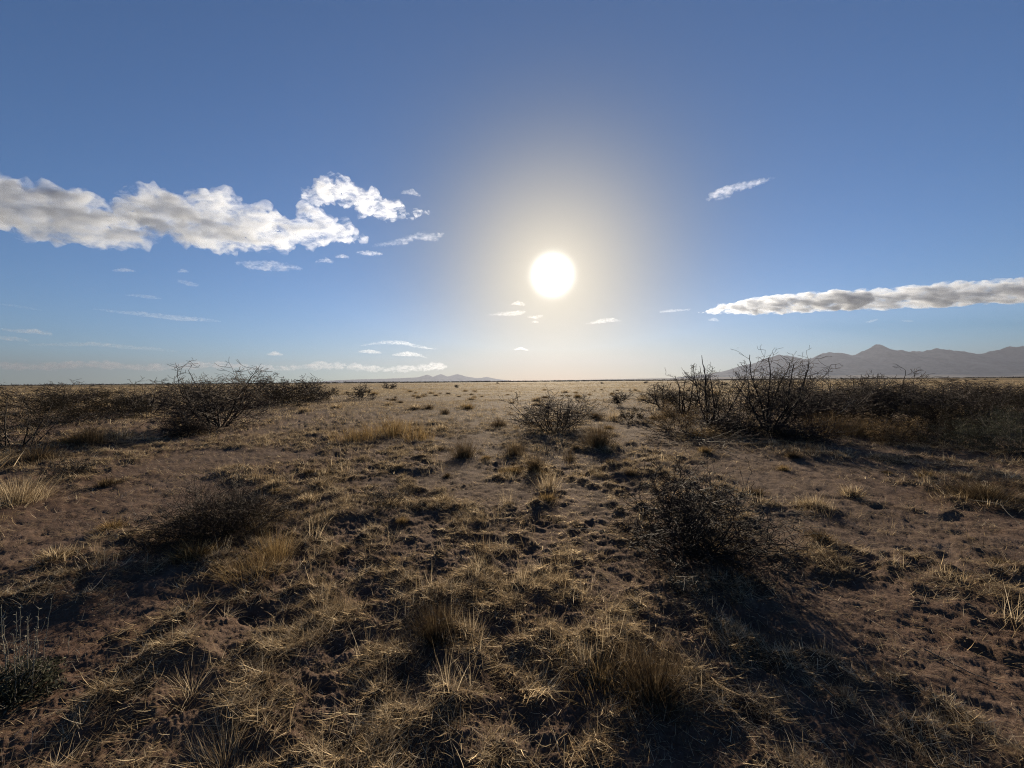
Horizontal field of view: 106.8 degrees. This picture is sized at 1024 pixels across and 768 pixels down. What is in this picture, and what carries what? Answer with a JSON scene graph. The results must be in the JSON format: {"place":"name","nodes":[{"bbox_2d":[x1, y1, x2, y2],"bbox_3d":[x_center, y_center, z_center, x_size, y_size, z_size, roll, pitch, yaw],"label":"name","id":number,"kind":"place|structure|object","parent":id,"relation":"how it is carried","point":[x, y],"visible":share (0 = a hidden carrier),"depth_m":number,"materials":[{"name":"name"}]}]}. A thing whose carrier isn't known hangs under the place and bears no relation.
{"place":"outdoors","nodes":[
{"label":"outdoors","id":0,"kind":"place"},
{"bbox_2d":[319,374,509,382],"bbox_3d":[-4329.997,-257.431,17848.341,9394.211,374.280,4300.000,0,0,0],"label":"mountains","id":1,"kind":"structure","parent":0,"point":[442,378],"depth_m":16971.81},
{"bbox_2d":[0,377,1023,767],"bbox_3d":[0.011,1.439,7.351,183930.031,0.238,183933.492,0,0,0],"label":"ground","id":2,"kind":"structure","parent":0,"point":[60,511],"depth_m":2.65,"materials":[{"name":"soil"}]},
{"bbox_2d":[0,447,29,467],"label":"grass tussock","id":3,"kind":"object","parent":2,"relation":"on","point":[9,459],"depth_m":7.06,"materials":[{"name":"plant"}]},
{"bbox_2d":[1,440,72,463],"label":"grass tussock","id":4,"kind":"object","parent":2,"relation":"on","point":[37,457],"depth_m":7.50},
{"bbox_2d":[0,596,79,720],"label":"flowering weed","id":5,"kind":"object","parent":2,"relation":"on","point":[19,678],"visible":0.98,"depth_m":1.88,"materials":[{"name":"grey plant"}]},
{"bbox_2d":[0,471,80,508],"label":"grass tussock","id":6,"kind":"object","parent":2,"relation":"on","point":[16,498],"depth_m":5.04,"materials":[{"name":"plant"}]},
{"bbox_2d":[11,542,90,571],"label":"grass tussock","id":7,"kind":"object","parent":2,"relation":"on","point":[53,554],"depth_m":3.26,"materials":[{"name":"plant"}]},
{"bbox_2d":[0,378,105,411],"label":"shrub","id":8,"kind":"object","parent":2,"relation":"on","point":[56,395],"visible":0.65,"depth_m":21.70,"materials":[{"name":"brown plant"}]},
{"bbox_2d":[0,389,113,449],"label":"shrub","id":9,"kind":"object","parent":2,"relation":"on","point":[26,431],"visible":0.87,"depth_m":9.47,"materials":[{"name":"brown plant"}]},
{"bbox_2d":[0,390,114,427],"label":"shrub","id":10,"kind":"object","parent":2,"relation":"on","point":[47,408],"visible":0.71,"depth_m":14.24,"materials":[{"name":"brown plant"}]},
{"bbox_2d":[29,458,95,480],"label":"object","id":11,"kind":"object","parent":2,"relation":"on","point":[78,470],"visible":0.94,"depth_m":6.42,"materials":[{"name":"brown plant"}]},
{"bbox_2d":[5,384,142,403],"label":"shrub","id":12,"kind":"object","parent":2,"relation":"on","point":[108,390],"visible":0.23,"depth_m":31.45,"materials":[{"name":"brown plant"}]},
{"bbox_2d":[37,432,117,444],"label":"grass tussock","id":13,"kind":"object","parent":2,"relation":"on","point":[64,441],"depth_m":9.15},
{"bbox_2d":[56,424,123,446],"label":"grass tussock","id":14,"kind":"object","parent":2,"relation":"on","point":[89,437],"depth_m":9.21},
{"bbox_2d":[76,476,130,488],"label":"grass tussock","id":15,"kind":"object","parent":2,"relation":"on","point":[105,482],"depth_m":5.83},
{"bbox_2d":[87,514,128,533],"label":"grass tussock","id":16,"kind":"object","parent":2,"relation":"on","point":[111,524],"depth_m":4.02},
{"bbox_2d":[58,390,158,421],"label":"shrub","id":17,"kind":"object","parent":2,"relation":"on","point":[126,403],"visible":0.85,"depth_m":16.38,"materials":[{"name":"brown plant"}]},
{"bbox_2d":[100,390,155,412],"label":"shrub","id":18,"kind":"object","parent":2,"relation":"on","point":[122,398],"visible":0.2,"depth_m":20.41,"materials":[{"name":"brown plant"}]},
{"bbox_2d":[105,428,151,438],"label":"grass tussock","id":19,"kind":"object","parent":2,"relation":"on","point":[125,434],"depth_m":10.43,"materials":[{"name":"plant"}]},
{"bbox_2d":[102,378,187,414],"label":"mesquite shrub","id":20,"kind":"object","parent":2,"relation":"on","point":[151,399],"visible":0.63,"depth_m":19.10,"materials":[{"name":"brown plant"}]},
{"bbox_2d":[85,645,250,751],"bbox_3d":[-1.611,1.507,1.925,0.783,0.186,0.781,0,0,0],"label":"grass tussock","id":21,"kind":"object","parent":2,"relation":"on","point":[184,690],"depth_m":1.88,"materials":[{"name":"plant"}]},
{"bbox_2d":[157,411,216,438],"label":"shrub","id":22,"kind":"object","parent":2,"relation":"on","point":[186,428],"visible":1,"depth_m":10.80,"materials":[{"name":"brown plant"}]},
{"bbox_2d":[156,376,228,408],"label":"mesquite shrub","id":23,"kind":"object","parent":2,"relation":"on","point":[179,392],"visible":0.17,"depth_m":23.97,"materials":[{"name":"brown plant"}]},
{"bbox_2d":[149,535,240,566],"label":"grass tussock","id":24,"kind":"object","parent":2,"relation":"on","point":[190,551],"depth_m":3.30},
{"bbox_2d":[105,467,317,561],"bbox_3d":[-2.979,1.216,3.871,1.808,0.768,1.666,-1,1,-33],"label":"twiggy shrub","id":25,"kind":"object","parent":2,"relation":"on","point":[235,520],"visible":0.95,"depth_m":3.71,"materials":[{"name":"brown plant"}]},
{"bbox_2d":[130,358,293,429],"bbox_3d":[-10.392,0.348,13.449,4.340,2.514,5.461,-1,1,-42],"label":"mesquite shrub","id":26,"kind":"object","parent":2,"relation":"on","point":[215,403],"visible":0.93,"depth_m":12.87,"materials":[{"name":"brown plant"}]},
{"bbox_2d":[159,683,301,767],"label":"grass tussock","id":27,"kind":"object","parent":2,"relation":"on","point":[232,741],"depth_m":1.57,"materials":[{"name":"plant"}]},
{"bbox_2d":[194,536,300,594],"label":"grass tussock","id":28,"kind":"object","parent":2,"relation":"on","point":[253,569],"depth_m":3.00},
{"bbox_2d":[216,370,308,403],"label":"mesquite shrub","id":29,"kind":"object","parent":2,"relation":"on","point":[270,386],"visible":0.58,"depth_m":25.96,"materials":[{"name":"brown plant"}]},
{"bbox_2d":[242,523,301,563],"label":"grass tussock","id":30,"kind":"object","parent":2,"relation":"on","point":[276,548],"depth_m":3.29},
{"bbox_2d":[222,385,332,407],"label":"shrub","id":31,"kind":"object","parent":2,"relation":"on","point":[300,405],"visible":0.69,"depth_m":23.57,"materials":[{"name":"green plant"}]},
{"bbox_2d":[265,475,291,485],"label":"grass tussock","id":32,"kind":"object","parent":2,"relation":"on","point":[281,481],"depth_m":5.42,"materials":[{"name":"plant"}]},
{"bbox_2d":[268,374,331,402],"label":"mesquite shrub","id":33,"kind":"object","parent":2,"relation":"on","point":[302,387],"visible":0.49,"depth_m":29.39,"materials":[{"name":"brown plant"}]},
{"bbox_2d":[294,490,320,505],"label":"grass tussock","id":34,"kind":"object","parent":2,"relation":"on","point":[306,498],"depth_m":4.84,"materials":[{"name":"plant"}]},
{"bbox_2d":[295,381,340,400],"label":"mesquite shrub","id":35,"kind":"object","parent":2,"relation":"on","point":[332,389],"visible":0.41,"depth_m":33.36,"materials":[{"name":"brown plant"}]},
{"bbox_2d":[307,475,329,486],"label":"grass tussock","id":36,"kind":"object","parent":2,"relation":"on","point":[316,482],"depth_m":5.55,"materials":[{"name":"plant"}]},
{"bbox_2d":[326,422,382,443],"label":"grass tussock","id":37,"kind":"object","parent":2,"relation":"on","point":[355,436],"depth_m":10.07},
{"bbox_2d":[344,382,379,400],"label":"mesquite shrub","id":38,"kind":"object","parent":2,"relation":"on","point":[362,391],"visible":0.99,"depth_m":33.14,"materials":[{"name":"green plant"}]},
{"bbox_2d":[361,484,408,508],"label":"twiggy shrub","id":39,"kind":"object","parent":2,"relation":"on","point":[381,500],"visible":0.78,"depth_m":4.72,"materials":[{"name":"brown plant"}]},
{"bbox_2d":[370,495,405,508],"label":"grass tussock","id":40,"kind":"object","parent":2,"relation":"on","point":[391,503],"depth_m":4.63,"materials":[{"name":"plant"}]},
{"bbox_2d":[357,414,425,438],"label":"grass tussock","id":41,"kind":"object","parent":2,"relation":"on","point":[389,428],"depth_m":11.00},
{"bbox_2d":[400,426,436,442],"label":"grass tussock","id":42,"kind":"object","parent":2,"relation":"on","point":[423,436],"depth_m":10.14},
{"bbox_2d":[382,584,486,662],"bbox_3d":[-0.466,1.421,2.297,0.641,0.336,0.681,0,0,0],"label":"grass tussock","id":43,"kind":"object","parent":2,"relation":"on","point":[427,627],"visible":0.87,"depth_m":2.29,"materials":[{"name":"brown plant"}]},
{"bbox_2d":[430,423,451,431],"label":"grass tussock","id":44,"kind":"object","parent":2,"relation":"on","point":[445,427],"depth_m":11.83,"materials":[{"name":"plant"}]},
{"bbox_2d":[431,490,457,500],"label":"grass tussock","id":45,"kind":"object","parent":2,"relation":"on","point":[441,496],"depth_m":4.88,"materials":[{"name":"plant"}]},
{"bbox_2d":[442,434,487,459],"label":"grass tussock","id":46,"kind":"object","parent":2,"relation":"on","point":[465,454],"depth_m":7.76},
{"bbox_2d":[488,416,513,427],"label":"grass tussock","id":47,"kind":"object","parent":2,"relation":"on","point":[498,424],"depth_m":12.56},
{"bbox_2d":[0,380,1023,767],"bbox_3d":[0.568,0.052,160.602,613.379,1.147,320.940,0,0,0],"label":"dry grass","id":48,"kind":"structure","parent":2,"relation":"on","point":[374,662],"depth_m":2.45,"materials":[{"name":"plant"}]},
{"bbox_2d":[0,376,1023,385],"bbox_3d":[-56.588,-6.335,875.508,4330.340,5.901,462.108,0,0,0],"label":"distant brush","id":49,"kind":"object","parent":2,"relation":"on","point":[498,381],"visible":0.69,"depth_m":738.54,"materials":[{"name":"brown plant"}]},
{"bbox_2d":[499,465,524,473],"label":"grass tussock","id":50,"kind":"object","parent":2,"relation":"on","point":[515,470],"depth_m":6.32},
{"bbox_2d":[497,435,532,457],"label":"grass tussock","id":51,"kind":"object","parent":2,"relation":"on","point":[514,452],"depth_m":7.73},
{"bbox_2d":[517,447,551,473],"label":"grass tussock","id":52,"kind":"object","parent":2,"relation":"on","point":[535,465],"depth_m":6.32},
{"bbox_2d":[533,491,560,502],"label":"grass tussock","id":53,"kind":"object","parent":2,"relation":"on","point":[548,498],"depth_m":4.76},
{"bbox_2d":[528,469,566,491],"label":"grass tussock","id":54,"kind":"object","parent":2,"relation":"on","point":[546,484],"depth_m":5.36,"materials":[{"name":"plant"}]},
{"bbox_2d":[499,385,608,436],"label":"mesquite shrub","id":55,"kind":"object","parent":2,"relation":"on","point":[567,412],"visible":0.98,"depth_m":11.22,"materials":[{"name":"brown plant"}]},
{"bbox_2d":[557,449,581,461],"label":"grass tussock","id":56,"kind":"object","parent":2,"relation":"on","point":[572,458],"depth_m":7.28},
{"bbox_2d":[566,418,626,449],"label":"grass tussock","id":57,"kind":"object","parent":2,"relation":"on","point":[598,440],"depth_m":8.31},
{"bbox_2d":[548,624,661,725],"bbox_3d":[0.455,1.437,1.934,0.607,0.177,0.626,0,0,0],"label":"grass tussock","id":58,"kind":"object","parent":2,"relation":"on","point":[603,677],"depth_m":1.90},
{"bbox_2d":[599,443,615,452],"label":"grass tussock","id":59,"kind":"object","parent":2,"relation":"on","point":[607,449],"depth_m":7.97,"materials":[{"name":"plant"}]},
{"bbox_2d":[598,408,623,420],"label":"grass tussock","id":60,"kind":"object","parent":2,"relation":"on","point":[612,418],"depth_m":14.35,"materials":[{"name":"plant"}]},
{"bbox_2d":[608,389,633,405],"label":"mesquite shrub","id":61,"kind":"object","parent":2,"relation":"on","point":[616,397],"visible":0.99,"depth_m":22.57,"materials":[{"name":"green plant"}]},
{"bbox_2d":[611,406,652,423],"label":"shrub","id":62,"kind":"object","parent":2,"relation":"on","point":[632,416],"visible":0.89,"depth_m":13.46,"materials":[{"name":"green plant"}]},
{"bbox_2d":[582,623,737,759],"bbox_3d":[0.669,1.368,1.840,0.762,0.429,0.807,0,0,0],"label":"grass tussock","id":63,"kind":"object","parent":2,"relation":"on","point":[650,677],"visible":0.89,"depth_m":1.81,"materials":[{"name":"brown plant"}]},
{"bbox_2d":[634,382,697,408],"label":"mesquite shrub","id":64,"kind":"object","parent":2,"relation":"on","point":[661,396],"visible":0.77,"depth_m":20.50,"materials":[{"name":"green plant"}]},
{"bbox_2d":[642,399,712,430],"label":"shrub","id":65,"kind":"object","parent":2,"relation":"on","point":[667,411],"visible":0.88,"depth_m":11.22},
{"bbox_2d":[662,385,720,418],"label":"shrub","id":66,"kind":"object","parent":2,"relation":"on","point":[679,404],"visible":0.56,"depth_m":15.41,"materials":[{"name":"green plant"}]},
{"bbox_2d":[665,363,727,414],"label":"mesquite shrub","id":67,"kind":"object","parent":2,"relation":"on","point":[680,391],"visible":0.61,"depth_m":15.88,"materials":[{"name":"brown plant"}]},
{"bbox_2d":[677,424,719,438],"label":"grass tussock","id":68,"kind":"object","parent":2,"relation":"on","point":[696,431],"depth_m":9.92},
{"bbox_2d":[630,408,768,453],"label":"mesquite shrub","id":69,"kind":"object","parent":2,"relation":"on","point":[692,431],"visible":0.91,"depth_m":8.99,"materials":[{"name":"brown plant"}]},
{"bbox_2d":[569,457,837,621],"bbox_3d":[1.594,1.091,3.465,1.952,0.971,1.964,-1,0,-20],"label":"thorny shrub","id":70,"kind":"object","parent":2,"relation":"on","point":[693,526],"visible":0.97,"depth_m":3.19,"materials":[{"name":"brown plant"}]},
{"bbox_2d":[694,445,715,452],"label":"grass tussock","id":71,"kind":"object","parent":2,"relation":"on","point":[701,449],"depth_m":7.64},
{"bbox_2d":[675,355,765,426],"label":"mesquite shrub","id":72,"kind":"object","parent":2,"relation":"on","point":[706,383],"visible":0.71,"depth_m":12.28,"materials":[{"name":"brown plant"}]},
{"bbox_2d":[699,405,780,438],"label":"shrub","id":73,"kind":"object","parent":2,"relation":"on","point":[732,422],"visible":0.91,"depth_m":10.04,"materials":[{"name":"brown plant"}]},
{"bbox_2d":[701,392,787,433],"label":"shrub","id":74,"kind":"object","parent":2,"relation":"on","point":[723,407],"visible":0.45,"depth_m":11.71,"materials":[{"name":"brown plant"}]},
{"bbox_2d":[685,514,807,566],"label":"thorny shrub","id":75,"kind":"object","parent":2,"relation":"on","point":[751,558],"visible":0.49,"depth_m":3.08,"materials":[{"name":"brown plant"}]},
{"bbox_2d":[741,486,774,496],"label":"grass tussock","id":76,"kind":"object","parent":2,"relation":"on","point":[757,490],"depth_m":4.97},
{"bbox_2d":[706,345,849,435],"bbox_3d":[7.222,0.190,10.736,3.487,2.571,3.766,0,0,0],"label":"mesquite shrub","id":77,"kind":"object","parent":2,"relation":"on","point":[774,399],"visible":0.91,"depth_m":10.47,"materials":[{"name":"brown plant"}]},
{"bbox_2d":[779,449,806,457],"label":"grass tussock","id":78,"kind":"object","parent":2,"relation":"on","point":[792,454],"depth_m":7.12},
{"bbox_2d":[734,377,871,420],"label":"mesquite shrub","id":79,"kind":"object","parent":2,"relation":"on","point":[828,394],"visible":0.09,"depth_m":13.75,"materials":[{"name":"brown plant"}]},
{"bbox_2d":[755,415,857,445],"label":"shrub","id":80,"kind":"object","parent":2,"relation":"on","point":[812,433],"visible":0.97,"depth_m":9.18,"materials":[{"name":"brown plant"}]},
{"bbox_2d":[792,495,824,506],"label":"grass tussock","id":81,"kind":"object","parent":2,"relation":"on","point":[807,503],"depth_m":4.53,"materials":[{"name":"plant"}]},
{"bbox_2d":[793,487,841,512],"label":"grass tussock","id":82,"kind":"object","parent":2,"relation":"on","point":[816,503],"depth_m":4.38,"materials":[{"name":"plant"}]},
{"bbox_2d":[799,527,848,548],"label":"grass tussock","id":83,"kind":"object","parent":2,"relation":"on","point":[819,536],"depth_m":3.51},
{"bbox_2d":[772,375,889,424],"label":"mesquite shrub","id":84,"kind":"object","parent":2,"relation":"on","point":[841,396],"visible":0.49,"depth_m":12.09,"materials":[{"name":"brown plant"}]},
{"bbox_2d":[791,407,883,438],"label":"grass tussock","id":85,"kind":"object","parent":2,"relation":"on","point":[840,424],"depth_m":10.06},
{"bbox_2d":[788,371,901,417],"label":"mesquite shrub","id":86,"kind":"object","parent":2,"relation":"on","point":[849,387],"visible":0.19,"depth_m":14.69,"materials":[{"name":"brown plant"}]},
{"bbox_2d":[834,482,876,499],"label":"grass tussock","id":87,"kind":"object","parent":2,"relation":"on","point":[850,493],"depth_m":4.83,"materials":[{"name":"plant"}]},
{"bbox_2d":[840,419,900,437],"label":"grass tussock","id":88,"kind":"object","parent":2,"relation":"on","point":[863,427],"depth_m":9.98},
{"bbox_2d":[839,375,926,409],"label":"mesquite shrub","id":89,"kind":"object","parent":2,"relation":"on","point":[880,386],"visible":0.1,"depth_m":18.54,"materials":[{"name":"brown plant"}]},
{"bbox_2d":[859,415,933,446],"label":"shrub","id":90,"kind":"object","parent":2,"relation":"on","point":[889,439],"visible":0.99,"depth_m":8.75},
{"bbox_2d":[832,364,962,418],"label":"mesquite shrub","id":91,"kind":"object","parent":2,"relation":"on","point":[884,386],"visible":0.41,"depth_m":14.30,"materials":[{"name":"brown plant"}]},
{"bbox_2d":[842,393,988,436],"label":"shrub","id":92,"kind":"object","parent":2,"relation":"on","point":[922,412],"visible":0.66,"depth_m":10.65,"materials":[{"name":"brown plant"}]},
{"bbox_2d":[902,468,939,477],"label":"grass tussock","id":93,"kind":"object","parent":2,"relation":"on","point":[922,472],"depth_m":5.74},
{"bbox_2d":[889,413,985,445],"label":"shrub","id":94,"kind":"object","parent":2,"relation":"on","point":[949,430],"visible":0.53,"depth_m":8.86,"materials":[{"name":"brown plant"}]},
{"bbox_2d":[882,376,1004,407],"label":"mesquite shrub","id":95,"kind":"object","parent":2,"relation":"on","point":[949,384],"visible":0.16,"depth_m":18.25,"materials":[{"name":"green plant"}]},
{"bbox_2d":[869,377,1023,425],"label":"mesquite shrub","id":96,"kind":"object","parent":2,"relation":"on","point":[916,402],"visible":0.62,"depth_m":12.21,"materials":[{"name":"brown plant"}]},
{"bbox_2d":[901,416,1023,456],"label":"shrub","id":97,"kind":"object","parent":2,"relation":"on","point":[968,434],"visible":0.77,"depth_m":7.97,"materials":[{"name":"brown plant"}]},
{"bbox_2d":[903,386,1023,424],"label":"shrub","id":98,"kind":"object","parent":2,"relation":"on","point":[940,396],"visible":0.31,"depth_m":12.10,"materials":[{"name":"brown plant"}]},
{"bbox_2d":[907,470,1023,513],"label":"grass tussock","id":99,"kind":"object","parent":2,"relation":"on","point":[979,493],"depth_m":4.65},
{"bbox_2d":[924,647,1006,684],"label":"fallen branch","id":100,"kind":"object","parent":2,"relation":"on","point":[961,667],"visible":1,"depth_m":2.00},
{"bbox_2d":[943,468,994,479],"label":"grass tussock","id":101,"kind":"object","parent":2,"relation":"on","point":[965,474],"depth_m":5.66,"materials":[{"name":"plant"}]},
{"bbox_2d":[918,378,1023,402],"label":"mesquite shrub","id":102,"kind":"object","parent":2,"relation":"on","point":[986,390],"visible":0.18,"depth_m":21.40,"materials":[{"name":"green plant"}]},
{"bbox_2d":[941,402,1023,431],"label":"shrub","id":103,"kind":"object","parent":2,"relation":"on","point":[994,418],"visible":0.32,"depth_m":10.87,"materials":[{"name":"brown plant"}]},
{"bbox_2d":[947,383,1023,413],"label":"mesquite shrub","id":104,"kind":"object","parent":2,"relation":"on","point":[1003,391],"visible":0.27,"depth_m":14.08,"materials":[{"name":"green plant"}]},
{"bbox_2d":[947,386,1023,423],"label":"shrub","id":105,"kind":"object","parent":2,"relation":"on","point":[1011,403],"visible":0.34,"depth_m":13.03,"materials":[{"name":"brown plant"}]},
{"bbox_2d":[960,482,1011,494],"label":"grass tussock","id":106,"kind":"object","parent":2,"relation":"on","point":[988,486],"depth_m":4.87,"materials":[{"name":"plant"}]},
{"bbox_2d":[951,379,1023,406],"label":"mesquite shrub","id":107,"kind":"object","parent":2,"relation":"on","point":[992,392],"visible":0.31,"depth_m":20.88,"materials":[{"name":"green plant"}]},
{"bbox_2d":[959,408,1023,454],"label":"shrub","id":108,"kind":"object","parent":2,"relation":"on","point":[1018,432],"visible":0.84,"depth_m":7.65,"materials":[{"name":"brown plant"}]},
{"bbox_2d":[967,552,1023,564],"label":"grass tussock","id":109,"kind":"object","parent":2,"relation":"on","point":[996,558],"depth_m":3.13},
{"bbox_2d":[0,0,1023,384],"label":"sky","id":110,"kind":"structure","parent":0,"point":[328,190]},
{"bbox_2d":[553,373,1023,380],"bbox_3d":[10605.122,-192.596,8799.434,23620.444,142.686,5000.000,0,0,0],"label":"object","id":111,"kind":"structure","parent":0,"point":[987,375],"depth_m":8020.15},
{"bbox_2d":[677,344,1023,377],"bbox_3d":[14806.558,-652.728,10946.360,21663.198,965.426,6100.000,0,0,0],"label":"mountains","id":112,"kind":"structure","parent":0,"point":[876,359],"depth_m":9804.97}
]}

